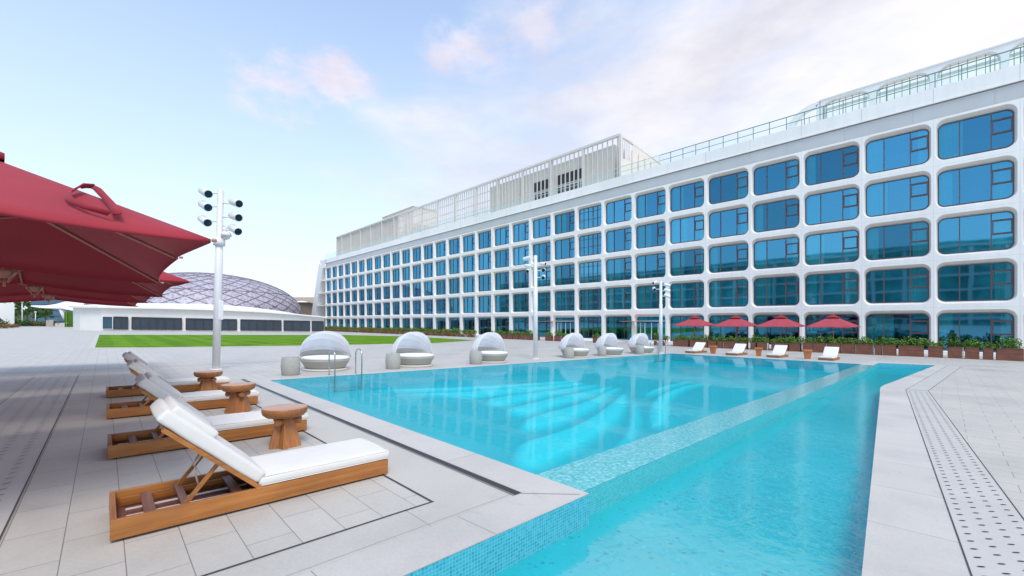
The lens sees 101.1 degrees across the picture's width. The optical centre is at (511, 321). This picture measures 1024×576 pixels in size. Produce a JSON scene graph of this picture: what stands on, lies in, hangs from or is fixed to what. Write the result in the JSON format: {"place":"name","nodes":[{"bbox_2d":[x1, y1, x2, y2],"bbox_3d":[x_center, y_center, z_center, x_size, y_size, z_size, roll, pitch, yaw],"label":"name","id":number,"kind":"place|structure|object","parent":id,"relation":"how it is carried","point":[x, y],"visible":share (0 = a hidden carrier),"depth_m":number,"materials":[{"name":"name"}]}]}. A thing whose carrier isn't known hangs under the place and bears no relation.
{"place":"outdoors","nodes":[
{"label":"outdoors","id":0,"kind":"place"},
{"bbox_2d":[0,325,1023,575],"bbox_3d":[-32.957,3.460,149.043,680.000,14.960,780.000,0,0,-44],"label":"ground","id":1,"kind":"structure","parent":0,"point":[58,523],"depth_m":5.52,"materials":[{"name":"grey tile"}]},
{"bbox_2d":[0,303,13,324],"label":"white pavilion","id":2,"kind":"structure","parent":1,"relation":"on","point":[7,311],"depth_m":105.00,"materials":[{"name":"paint"}]},
{"bbox_2d":[0,374,78,538],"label":"slot drain","id":3,"kind":"object","parent":1,"relation":"on","point":[31,410],"visible":1,"depth_m":6.61,"materials":[{"name":"grey metal"}]},
{"bbox_2d":[31,300,72,322],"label":"glass office","id":4,"kind":"structure","parent":1,"relation":"on","point":[57,315],"depth_m":175.00,"materials":[{"name":"blue glass"}]},
{"bbox_2d":[64,312,72,326],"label":"green wall","id":5,"kind":"structure","parent":1,"relation":"on","point":[68,319],"depth_m":122.00,"materials":[{"name":"green plant"}]},
{"bbox_2d":[31,301,83,319],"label":"entrance canopy","id":6,"kind":"object","parent":5,"relation":"attached to","point":[62,307],"visible":0.6,"depth_m":124.91,"materials":[{"name":"white paint"}]},
{"bbox_2d":[0,294,138,306],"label":"cantilever umbrella","id":7,"kind":"object","parent":1,"relation":"on","point":[24,298],"visible":0.1,"depth_m":14.99,"materials":[{"name":"fabric"}]},
{"bbox_2d":[0,283,162,302],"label":"cantilever umbrella","id":8,"kind":"object","parent":1,"relation":"on","point":[18,289],"visible":0.12,"depth_m":11.98,"materials":[{"name":"fabric"}]},
{"bbox_2d":[0,268,191,296],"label":"cantilever umbrella","id":9,"kind":"object","parent":1,"relation":"on","point":[10,276],"visible":0.3,"depth_m":8.88,"materials":[{"name":"fabric"}]},
{"bbox_2d":[0,152,216,283],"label":"cantilever umbrella","id":10,"kind":"object","parent":1,"relation":"on","point":[48,226],"visible":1,"depth_m":4.91,"materials":[{"name":"red fabric"}]},
{"bbox_2d":[106,351,230,397],"bbox_3d":[-8.393,1.231,10.401,2.330,1.003,0.775,2,-1,-44],"label":"sun lounger","id":11,"kind":"object","parent":1,"relation":"on","point":[184,384],"visible":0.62,"depth_m":10.07,"materials":[{"name":"white fabric"}]},
{"bbox_2d":[106,359,258,418],"bbox_3d":[-6.431,1.231,8.375,2.330,1.003,0.775,2,-1,-44],"label":"sun lounger","id":12,"kind":"object","parent":1,"relation":"on","point":[197,400],"visible":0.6,"depth_m":8.04,"materials":[{"name":"white fabric"}]},
{"bbox_2d":[84,272,302,313],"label":"lattice dome","id":13,"kind":"structure","parent":1,"relation":"on","point":[236,291],"depth_m":114.63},
{"bbox_2d":[68,303,326,331],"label":"building","id":14,"kind":"structure","parent":1,"relation":"on","point":[165,317],"depth_m":87.06,"materials":[{"name":"white paint"}]},
{"bbox_2d":[131,317,181,329],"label":"window","id":15,"kind":"structure","parent":14,"relation":"in","point":[137,323],"depth_m":83.88,"materials":[{"name":"grey glass"}]},
{"bbox_2d":[186,318,236,329],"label":"window","id":16,"kind":"structure","parent":14,"relation":"in","point":[191,323],"depth_m":88.77,"materials":[{"name":"grey glass"}]},
{"bbox_2d":[240,319,281,330],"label":"window","id":17,"kind":"structure","parent":14,"relation":"in","point":[245,324],"depth_m":93.44,"materials":[{"name":"grey glass"}]},
{"bbox_2d":[283,320,309,330],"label":"window","id":18,"kind":"structure","parent":14,"relation":"in","point":[288,325],"depth_m":96.74,"materials":[{"name":"grey glass"}]},
{"bbox_2d":[107,372,307,458],"bbox_3d":[-4.358,1.231,6.234,2.330,1.003,0.775,2,-1,-44],"label":"sun lounger","id":19,"kind":"object","parent":1,"relation":"on","point":[237,426],"visible":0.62,"depth_m":5.79,"materials":[{"name":"brown wood"}]},
{"bbox_2d":[193,370,222,390],"bbox_3d":[-7.341,1.469,10.178,0.576,0.541,0.576,2,-1,-34],"label":"side table","id":20,"kind":"object","parent":1,"relation":"on","point":[206,379],"visible":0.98,"depth_m":10.06,"materials":[{"name":"brown wood"}]},
{"bbox_2d":[197,187,242,369],"bbox_3d":[-10.734,-1.607,15.476,1.730,6.754,0.507,0,0,1],"label":"light pole","id":21,"kind":"object","parent":1,"relation":"on","point":[219,245],"visible":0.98,"depth_m":15.39,"materials":[{"name":"white metal"}]},
{"bbox_2d":[220,382,255,413],"bbox_3d":[-5.274,1.470,8.124,0.576,0.541,0.576,0,-1,-24],"label":"side table","id":22,"kind":"object","parent":1,"relation":"on","point":[238,400],"visible":1,"depth_m":8.01,"materials":[{"name":"brown wood"}]},
{"bbox_2d":[109,396,388,540],"bbox_3d":[-2.494,1.231,4.309,2.330,1.003,0.775,2,-1,-44],"label":"sun lounger","id":23,"kind":"object","parent":1,"relation":"on","point":[242,480],"visible":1,"depth_m":3.90,"materials":[{"name":"white fabric"}]},
{"bbox_2d":[88,335,474,348],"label":"kerb","id":24,"kind":"structure","parent":1,"relation":"on","point":[93,343],"depth_m":30.27,"materials":[{"name":"concrete"}]},
{"bbox_2d":[95,335,469,346],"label":"lawn","id":25,"kind":"structure","parent":1,"relation":"on","point":[181,340],"depth_m":40.81,"materials":[{"name":"green plant"}]},
{"bbox_2d":[261,404,307,449],"bbox_3d":[-3.198,1.470,5.927,0.576,0.541,0.576,0,-1,21],"label":"side table","id":26,"kind":"object","parent":1,"relation":"on","point":[286,418],"visible":1,"depth_m":5.80,"materials":[{"name":"brown wood"}]},
{"bbox_2d":[281,356,300,375],"bbox_3d":[-7.477,1.494,14.233,0.600,0.611,0.600,0,0,-44],"label":"side table","id":27,"kind":"object","parent":1,"relation":"on","point":[290,365],"visible":1,"depth_m":14.00,"materials":[{"name":"concrete"}]},
{"bbox_2d":[293,297,313,314],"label":"hall building","id":28,"kind":"structure","parent":1,"relation":"on","point":[306,306],"depth_m":165.00,"materials":[{"name":"concrete"}]},
{"bbox_2d":[16,348,591,575],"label":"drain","id":29,"kind":"object","parent":1,"relation":"on","point":[331,533],"visible":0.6,"depth_m":3.60,"materials":[{"name":"black metal"}]},
{"bbox_2d":[298,331,350,371],"bbox_3d":[-7.157,1.094,16.157,1.892,1.480,1.892,2,-1,-36],"label":"round daybed","id":30,"kind":"object","parent":1,"relation":"on","point":[314,350],"visible":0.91,"depth_m":16.34,"materials":[{"name":"white fabric"}]},
{"bbox_2d":[206,379,511,575],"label":"slab band","id":31,"kind":"object","parent":1,"relation":"on","point":[450,493],"visible":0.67,"depth_m":3.97,"materials":[{"name":"stone"}]},
{"bbox_2d":[240,379,520,495],"bbox_3d":[-4.084,1.763,8.573,0.102,0.016,11.900,2,-1,-44],"label":"drain grate","id":32,"kind":"object","parent":1,"relation":"on","point":[499,486],"visible":1,"depth_m":5.69,"materials":[{"name":"metal"}]},
{"bbox_2d":[385,353,400,368],"bbox_3d":[-4.757,1.577,16.853,0.600,0.611,0.600,0,0,-44],"label":"side table","id":33,"kind":"object","parent":1,"relation":"on","point":[392,360],"visible":0.99,"depth_m":16.62,"materials":[{"name":"concrete"}]},
{"bbox_2d":[391,332,433,366],"bbox_3d":[-4.295,1.173,18.321,1.892,1.480,1.892,0,-1,42],"label":"round daybed","id":34,"kind":"object","parent":1,"relation":"on","point":[413,349],"visible":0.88,"depth_m":18.57,"materials":[{"name":"white fabric"}]},
{"bbox_2d":[299,493,586,575],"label":"coping","id":35,"kind":"object","parent":1,"relation":"on","point":[408,554],"visible":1,"depth_m":3.37,"materials":[{"name":"stone"}]},
{"bbox_2d":[248,353,669,493],"bbox_3d":[6.026,2.064,17.820,27.250,0.600,12.080,0,0,-44],"label":"coping","id":36,"kind":"object","parent":1,"relation":"on","point":[518,479],"visible":1,"depth_m":6.04,"materials":[{"name":"stone"}]},
{"bbox_2d":[328,348,362,391],"bbox_3d":[-5.700,1.857,14.441,0.964,1.856,0.544,0,0,-44],"label":"pool ladder","id":37,"kind":"object","parent":36,"relation":"attached to","point":[335,368],"visible":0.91,"depth_m":14.29,"materials":[{"name":"silver metal"}]},
{"bbox_2d":[471,332,507,362],"bbox_3d":[-1.102,1.265,21.042,1.893,1.480,1.892,0,-1,44],"label":"round daybed","id":38,"kind":"object","parent":1,"relation":"on","point":[490,346],"visible":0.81,"depth_m":20.93,"materials":[{"name":"white fabric"}]},
{"bbox_2d":[523,255,545,358],"bbox_3d":[1.252,-0.802,23.480,1.306,5.764,0.474,0,0,1],"label":"light pole","id":39,"kind":"object","parent":1,"relation":"on","point":[535,321],"visible":0.98,"depth_m":23.37,"materials":[{"name":"white metal"}]},
{"bbox_2d":[559,333,588,357],"bbox_3d":[3.792,1.413,25.703,1.892,1.480,1.892,2,-1,-44],"label":"round daybed","id":40,"kind":"object","parent":1,"relation":"on","point":[575,341],"visible":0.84,"depth_m":25.50,"materials":[{"name":"white fabric"}]},
{"bbox_2d":[595,333,623,355],"bbox_3d":[6.396,1.485,27.698,1.892,1.480,1.892,0,-1,43],"label":"round daybed","id":41,"kind":"object","parent":1,"relation":"on","point":[609,341],"visible":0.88,"depth_m":27.42,"materials":[{"name":"white fabric"}]},
{"bbox_2d":[627,333,653,353],"bbox_3d":[9.365,1.577,30.626,1.892,1.480,1.892,2,-1,-42],"label":"round daybed","id":42,"kind":"object","parent":1,"relation":"on","point":[639,339],"visible":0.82,"depth_m":30.39,"materials":[{"name":"white fabric"}]},
{"bbox_2d":[652,281,670,352],"bbox_3d":[11.053,-0.349,31.155,1.339,5.403,0.529,0,0,8],"label":"light pole","id":43,"kind":"object","parent":1,"relation":"on","point":[661,315],"visible":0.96,"depth_m":31.14,"materials":[{"name":"white metal"}]},
{"bbox_2d":[311,63,1023,356],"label":"hotel building","id":44,"kind":"structure","parent":1,"relation":"on","point":[900,218],"depth_m":47.24,"materials":[{"name":"white paint"}]},
{"bbox_2d":[381,206,434,234],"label":"lift housing","id":45,"kind":"object","parent":44,"relation":"on","point":[399,212],"visible":0.28,"depth_m":129.26,"materials":[{"name":"white metal"}]},
{"bbox_2d":[325,155,660,258],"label":"roof railing","id":46,"kind":"object","parent":44,"relation":"on","point":[508,202],"visible":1,"depth_m":75.84,"materials":[{"name":"white metal"}]},
{"bbox_2d":[336,133,662,255],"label":"plant enclosure","id":47,"kind":"object","parent":44,"relation":"on","point":[607,158],"visible":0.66,"depth_m":77.86,"materials":[{"name":"white metal"}]},
{"bbox_2d":[513,246,528,264],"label":"window","id":48,"kind":"structure","parent":44,"relation":"in","point":[518,253],"depth_m":73.90,"materials":[{"name":"blue glass"}]},
{"bbox_2d":[579,205,601,228],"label":"window","id":49,"kind":"structure","parent":44,"relation":"in","point":[586,213],"depth_m":64.31,"materials":[{"name":"blue glass"}]},
{"bbox_2d":[579,233,601,255],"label":"window","id":50,"kind":"structure","parent":44,"relation":"in","point":[585,240],"depth_m":64.36,"materials":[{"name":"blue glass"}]},
{"bbox_2d":[579,261,601,282],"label":"window","id":51,"kind":"structure","parent":44,"relation":"in","point":[585,266],"depth_m":64.33,"materials":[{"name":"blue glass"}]},
{"bbox_2d":[579,289,601,309],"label":"window","id":52,"kind":"structure","parent":44,"relation":"in","point":[586,294],"depth_m":64.33,"materials":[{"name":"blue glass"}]},
{"bbox_2d":[606,198,631,223],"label":"window","id":53,"kind":"structure","parent":44,"relation":"in","point":[621,210],"depth_m":59.71,"materials":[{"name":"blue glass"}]},
{"bbox_2d":[606,228,631,252],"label":"window","id":54,"kind":"structure","parent":44,"relation":"in","point":[611,233],"depth_m":60.98,"materials":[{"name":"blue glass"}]},
{"bbox_2d":[606,257,631,280],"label":"window","id":55,"kind":"structure","parent":44,"relation":"in","point":[614,264],"depth_m":60.86,"materials":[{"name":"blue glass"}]},
{"bbox_2d":[606,316,631,339],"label":"window","id":56,"kind":"structure","parent":44,"relation":"in","point":[612,320],"depth_m":60.68,"materials":[{"name":"teal glass"}]},
{"bbox_2d":[636,190,665,217],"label":"window","id":57,"kind":"structure","parent":44,"relation":"in","point":[642,199],"depth_m":57.38,"materials":[{"name":"blue glass"}]},
{"bbox_2d":[636,222,665,247],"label":"window","id":58,"kind":"structure","parent":44,"relation":"in","point":[644,230],"depth_m":57.23,"materials":[{"name":"blue glass"}]},
{"bbox_2d":[636,253,665,278],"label":"window","id":59,"kind":"structure","parent":44,"relation":"in","point":[642,259],"depth_m":57.64,"materials":[{"name":"blue glass"}]},
{"bbox_2d":[636,285,665,308],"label":"window","id":60,"kind":"structure","parent":44,"relation":"in","point":[644,291],"depth_m":57.38,"materials":[{"name":"blue glass"}]},
{"bbox_2d":[636,316,665,339],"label":"window","id":61,"kind":"structure","parent":44,"relation":"in","point":[642,319],"depth_m":57.40,"materials":[{"name":"blue glass"}]},
{"bbox_2d":[671,181,703,211],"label":"window","id":62,"kind":"structure","parent":44,"relation":"in","point":[677,191],"depth_m":54.01,"materials":[{"name":"blue glass"}]},
{"bbox_2d":[671,215,703,243],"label":"window","id":63,"kind":"structure","parent":44,"relation":"in","point":[679,225],"depth_m":53.64,"materials":[{"name":"blue glass"}]},
{"bbox_2d":[671,249,703,275],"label":"window","id":64,"kind":"structure","parent":44,"relation":"in","point":[679,256],"depth_m":53.76,"materials":[{"name":"blue glass"}]},
{"bbox_2d":[671,282,703,307],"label":"window","id":65,"kind":"structure","parent":44,"relation":"in","point":[679,290],"depth_m":53.66,"materials":[{"name":"teal glass"}]},
{"bbox_2d":[671,316,703,339],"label":"window","id":66,"kind":"structure","parent":44,"relation":"in","point":[677,330],"depth_m":53.92,"materials":[{"name":"teal glass"}]},
{"bbox_2d":[709,171,747,203],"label":"window","id":67,"kind":"structure","parent":44,"relation":"in","point":[742,180],"depth_m":48.70,"materials":[{"name":"blue glass"}]},
{"bbox_2d":[709,207,747,237],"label":"window","id":68,"kind":"structure","parent":44,"relation":"in","point":[744,211],"depth_m":48.59,"materials":[{"name":"blue glass"}]},
{"bbox_2d":[709,243,747,272],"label":"window","id":69,"kind":"structure","parent":44,"relation":"in","point":[714,250],"depth_m":50.75,"materials":[{"name":"blue glass"}]},
{"bbox_2d":[709,279,747,306],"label":"window","id":70,"kind":"structure","parent":44,"relation":"in","point":[716,286],"depth_m":50.42,"materials":[{"name":"blue glass"}]},
{"bbox_2d":[709,315,747,337],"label":"window","id":71,"kind":"structure","parent":44,"relation":"in","point":[716,331],"depth_m":50.70,"materials":[{"name":"glass"}]},
{"bbox_2d":[754,159,798,194],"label":"window","id":72,"kind":"structure","parent":44,"relation":"in","point":[794,165],"depth_m":45.10,"materials":[{"name":"blue glass"}]},
{"bbox_2d":[754,198,798,231],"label":"window","id":73,"kind":"structure","parent":44,"relation":"in","point":[759,208],"depth_m":47.24,"materials":[{"name":"blue glass"}]},
{"bbox_2d":[754,237,798,268],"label":"window","id":74,"kind":"structure","parent":44,"relation":"in","point":[761,246],"depth_m":46.38,"materials":[{"name":"blue glass"}]},
{"bbox_2d":[754,276,798,305],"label":"window","id":75,"kind":"structure","parent":44,"relation":"in","point":[762,284],"depth_m":47.05,"materials":[{"name":"teal glass"}]},
{"bbox_2d":[754,315,798,344],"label":"window","id":76,"kind":"structure","parent":44,"relation":"in","point":[761,331],"depth_m":47.20,"materials":[{"name":"glass"}]},
{"bbox_2d":[806,146,857,184],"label":"window","id":77,"kind":"structure","parent":44,"relation":"in","point":[811,161],"depth_m":43.72,"materials":[{"name":"blue glass"}]},
{"bbox_2d":[806,188,857,224],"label":"window","id":78,"kind":"structure","parent":44,"relation":"in","point":[813,201],"depth_m":43.26,"materials":[{"name":"blue glass"}]},
{"bbox_2d":[806,230,857,264],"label":"window","id":79,"kind":"structure","parent":44,"relation":"in","point":[815,243],"depth_m":43.56,"materials":[{"name":"blue glass"}]},
{"bbox_2d":[806,272,857,304],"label":"window","id":80,"kind":"structure","parent":44,"relation":"in","point":[851,278],"depth_m":41.90,"materials":[{"name":"teal glass"}]},
{"bbox_2d":[806,314,857,341],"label":"window","id":81,"kind":"structure","parent":44,"relation":"in","point":[811,331],"depth_m":43.72,"materials":[{"name":"blue glass"}]},
{"bbox_2d":[660,46,1023,161],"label":"roof railing","id":82,"kind":"object","parent":44,"relation":"on","point":[1020,56],"visible":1,"depth_m":40.56,"materials":[{"name":"grey metal"}]},
{"bbox_2d":[866,129,928,173],"bbox_3d":[35.625,-15.665,39.039,0.728,3.150,4.260,0,0,-44],"label":"window","id":83,"kind":"structure","parent":44,"relation":"in","point":[874,150],"depth_m":39.84,"materials":[{"name":"blue glass"}]},
{"bbox_2d":[866,175,928,216],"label":"window","id":84,"kind":"structure","parent":44,"relation":"in","point":[876,194],"depth_m":40.08,"materials":[{"name":"blue glass"}]},
{"bbox_2d":[866,221,928,259],"bbox_3d":[35.625,-7.445,39.039,0.728,3.150,4.260,0,0,-44],"label":"window","id":85,"kind":"structure","parent":44,"relation":"in","point":[920,230],"depth_m":38.36,"materials":[{"name":"blue glass"}]},
{"bbox_2d":[866,268,928,302],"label":"window","id":86,"kind":"structure","parent":44,"relation":"in","point":[918,277],"depth_m":38.14,"materials":[{"name":"teal glass"}]},
{"bbox_2d":[866,314,928,349],"bbox_3d":[35.625,0.855,39.039,0.728,3.310,4.260,0,0,-44],"label":"window","id":87,"kind":"structure","parent":44,"relation":"in","point":[876,324],"depth_m":39.85,"materials":[{"name":"blue glass"}]},
{"bbox_2d":[787,37,1023,128],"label":"roof screen","id":88,"kind":"object","parent":44,"relation":"on","point":[992,50],"visible":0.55,"depth_m":39.51,"materials":[{"name":"white paint"}]},
{"bbox_2d":[938,109,1013,159],"bbox_3d":[38.999,-15.665,35.555,0.728,3.150,4.260,0,0,-44],"label":"window","id":89,"kind":"structure","parent":44,"relation":"in","point":[950,137],"depth_m":36.54,"materials":[{"name":"blue glass"}]},
{"bbox_2d":[938,160,1013,206],"bbox_3d":[38.999,-11.555,35.555,0.728,3.150,4.260,0,0,-44],"label":"window","id":90,"kind":"structure","parent":44,"relation":"in","point":[1002,174],"depth_m":34.85,"materials":[{"name":"blue glass"}]},
{"bbox_2d":[938,211,1013,253],"bbox_3d":[38.999,-7.445,35.555,0.728,3.150,4.260,0,0,-44],"label":"window","id":91,"kind":"structure","parent":44,"relation":"in","point":[1001,224],"depth_m":34.63,"materials":[{"name":"blue glass"}]},
{"bbox_2d":[938,262,1013,300],"bbox_3d":[38.999,-3.335,35.555,0.728,3.150,4.260,0,0,-44],"label":"window","id":92,"kind":"structure","parent":44,"relation":"in","point":[1004,271],"depth_m":34.58,"materials":[{"name":"teal glass"}]},
{"bbox_2d":[938,313,1013,351],"bbox_3d":[38.999,0.855,35.555,0.728,3.310,4.260,0,0,-44],"label":"window","id":93,"kind":"structure","parent":44,"relation":"in","point":[945,321],"depth_m":35.51,"materials":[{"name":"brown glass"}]},
{"bbox_2d":[673,316,713,326],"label":"garden parasol","id":94,"kind":"object","parent":1,"relation":"on","point":[696,321],"visible":0.95,"depth_m":45.37,"materials":[{"name":"red fabric"}]},
{"bbox_2d":[584,365,876,516],"bbox_3d":[10.094,2.369,13.978,26.750,1.136,0.680,0,0,-44],"label":"pool weir","id":95,"kind":"object","parent":1,"relation":"on","point":[607,494],"visible":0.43,"depth_m":6.28,"materials":[{"name":"teal tile"}]},
{"bbox_2d":[536,364,875,490],"bbox_3d":[10.094,2.091,13.978,26.746,0.588,0.680,0,0,-44],"label":"pool weir top","id":96,"kind":"object","parent":95,"relation":"on","point":[586,473],"visible":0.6,"depth_m":6.52,"materials":[{"name":"tile"}]},
{"bbox_2d":[713,316,756,326],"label":"garden parasol","id":97,"kind":"object","parent":1,"relation":"on","point":[735,321],"visible":0.95,"depth_m":42.35,"materials":[{"name":"fabric"}]},
{"bbox_2d":[755,314,804,341],"bbox_3d":[25.653,0.971,40.210,3.460,3.500,3.460,0,0,-44],"label":"garden parasol","id":98,"kind":"object","parent":1,"relation":"on","point":[780,320],"visible":0.98,"depth_m":39.58,"materials":[{"name":"fabric"}]},
{"bbox_2d":[674,353,970,575],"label":"coping","id":99,"kind":"object","parent":1,"relation":"on","point":[910,530],"visible":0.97,"depth_m":4.19,"materials":[{"name":"stone"}]},
{"bbox_2d":[818,347,839,360],"bbox_3d":[20.245,2.031,26.882,2.330,0.810,0.775,2,-1,-44],"label":"sun lounger","id":100,"kind":"object","parent":1,"relation":"on","point":[830,353],"visible":1,"depth_m":26.99,"materials":[{"name":"fabric"}]},
{"bbox_2d":[805,315,860,336],"bbox_3d":[28.444,0.971,37.327,3.460,3.500,3.460,0,0,-44],"label":"garden parasol","id":101,"kind":"object","parent":1,"relation":"on","point":[834,321],"visible":0.98,"depth_m":36.65,"materials":[{"name":"fabric"}]},
{"bbox_2d":[898,345,923,356],"bbox_3d":[30.801,2.255,32.521,0.750,0.844,1.418,0,0,-44],"label":"planter box","id":102,"kind":"object","parent":1,"relation":"on","point":[910,351],"visible":0.91,"depth_m":32.29,"materials":[{"name":"wood"}]},
{"bbox_2d":[906,365,960,390],"bbox_3d":[18.421,2.260,18.044,16.334,0.362,0.535,0,0,-41],"label":"drain cover","id":103,"kind":"object","parent":1,"relation":"on","point":[932,381],"visible":1,"depth_m":15.96,"materials":[{"name":"grey metal"}]},
{"bbox_2d":[906,390,1023,575],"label":"slot drain","id":104,"kind":"object","parent":1,"relation":"on","point":[987,518],"visible":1,"depth_m":4.32,"materials":[{"name":"white metal"}]},
{"bbox_2d":[996,348,1023,360],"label":"planter box","id":105,"kind":"object","parent":1,"relation":"on","point":[1007,354],"visible":0.88,"depth_m":28.76,"materials":[{"name":"wood"}]},
{"bbox_2d":[0,0,1023,364],"label":"sky","id":106,"kind":"structure","parent":0,"point":[327,120],"materials":[{"name":"blue"}]},
{"bbox_2d":[310,360,836,473],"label":"pool floor","id":107,"kind":"structure","parent":0,"point":[537,423],"depth_m":12.22,"materials":[{"name":"teal tile"}]},
{"bbox_2d":[270,353,859,393],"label":"pool wall","id":108,"kind":"structure","parent":107,"relation":"on","point":[323,384],"depth_m":19.54,"materials":[{"name":"teal tile"}]},
{"bbox_2d":[494,369,921,575],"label":"pool floor","id":109,"kind":"structure","parent":0,"point":[789,495],"depth_m":4.70,"materials":[{"name":"blue tile"}]},
{"bbox_2d":[406,494,588,575],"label":"pool wall","id":110,"kind":"structure","parent":109,"relation":"on","point":[496,554],"depth_m":3.60,"materials":[{"name":"teal tile"}]},
{"bbox_2d":[875,363,934,369],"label":"pool wall","id":111,"kind":"structure","parent":109,"relation":"on","point":[900,366],"depth_m":23.99,"materials":[{"name":"teal tile"}]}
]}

